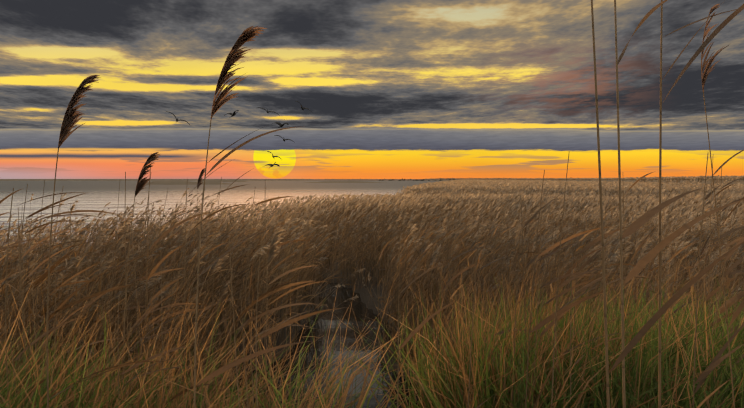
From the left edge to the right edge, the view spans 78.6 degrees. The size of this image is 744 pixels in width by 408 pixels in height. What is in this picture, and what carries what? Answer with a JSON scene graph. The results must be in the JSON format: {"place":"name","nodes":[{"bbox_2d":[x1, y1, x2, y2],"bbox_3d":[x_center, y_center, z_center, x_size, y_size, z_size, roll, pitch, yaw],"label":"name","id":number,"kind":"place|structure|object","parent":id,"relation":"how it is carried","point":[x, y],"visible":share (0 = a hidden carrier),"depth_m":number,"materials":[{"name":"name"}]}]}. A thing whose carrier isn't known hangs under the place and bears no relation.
{"place":"outdoors","nodes":[
{"label":"outdoors","id":0,"kind":"place"},
{"bbox_2d":[166,111,189,124],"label":"flying bird","id":1,"kind":"object","parent":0,"point":[177,120],"visible":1,"depth_m":42.13},
{"bbox_2d":[0,181,438,407],"bbox_3d":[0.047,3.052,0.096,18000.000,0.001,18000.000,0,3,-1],"label":"lake water","id":2,"kind":"structure","parent":0,"point":[99,195],"depth_m":42.47,"materials":[{"name":"grey liquid"}]},
{"bbox_2d":[224,110,238,116],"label":"flying bird","id":3,"kind":"object","parent":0,"point":[233,114],"visible":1,"depth_m":51.12},
{"bbox_2d":[272,122,288,128],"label":"flying bird","id":4,"kind":"object","parent":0,"point":[280,124],"visible":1,"depth_m":48.65},
{"bbox_2d":[0,245,743,407],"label":"bank grass","id":5,"kind":"structure","parent":0,"point":[588,379],"depth_m":2.50,"materials":[{"name":"plant"}]},
{"bbox_2d":[0,179,743,388],"bbox_3d":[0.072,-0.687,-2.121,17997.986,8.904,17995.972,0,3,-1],"label":"marsh ground","id":6,"kind":"structure","parent":0,"point":[365,296],"depth_m":12.47,"materials":[{"name":"brown soil"}]},
{"bbox_2d":[0,188,743,407],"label":"reeds","id":7,"kind":"object","parent":6,"relation":"on","point":[411,243],"visible":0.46,"depth_m":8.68,"materials":[{"name":"plant"}]},
{"bbox_2d":[0,0,743,407],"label":"reeds","id":8,"kind":"object","parent":6,"relation":"on","point":[72,114],"visible":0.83,"depth_m":2.00,"materials":[{"name":"plant"}]},
{"bbox_2d":[379,178,552,180],"bbox_3d":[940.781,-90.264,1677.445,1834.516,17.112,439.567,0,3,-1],"label":"trees","id":9,"kind":"object","parent":6,"relation":"on","point":[429,180],"visible":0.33,"depth_m":1554.80,"materials":[{"name":"grey plant"}]},
{"bbox_2d":[197,188,743,284],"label":"reeds","id":10,"kind":"object","parent":6,"relation":"on","point":[690,203],"visible":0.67,"depth_m":20.49,"materials":[{"name":"plant"}]},
{"bbox_2d":[0,0,743,178],"label":"sky","id":11,"kind":"structure","parent":0,"point":[390,89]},
{"bbox_2d":[302,175,743,198],"bbox_3d":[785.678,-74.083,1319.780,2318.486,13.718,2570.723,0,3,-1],"label":"reeds","id":12,"kind":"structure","parent":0,"point":[526,184],"depth_m":60.07,"materials":[{"name":"plant"}]}
]}

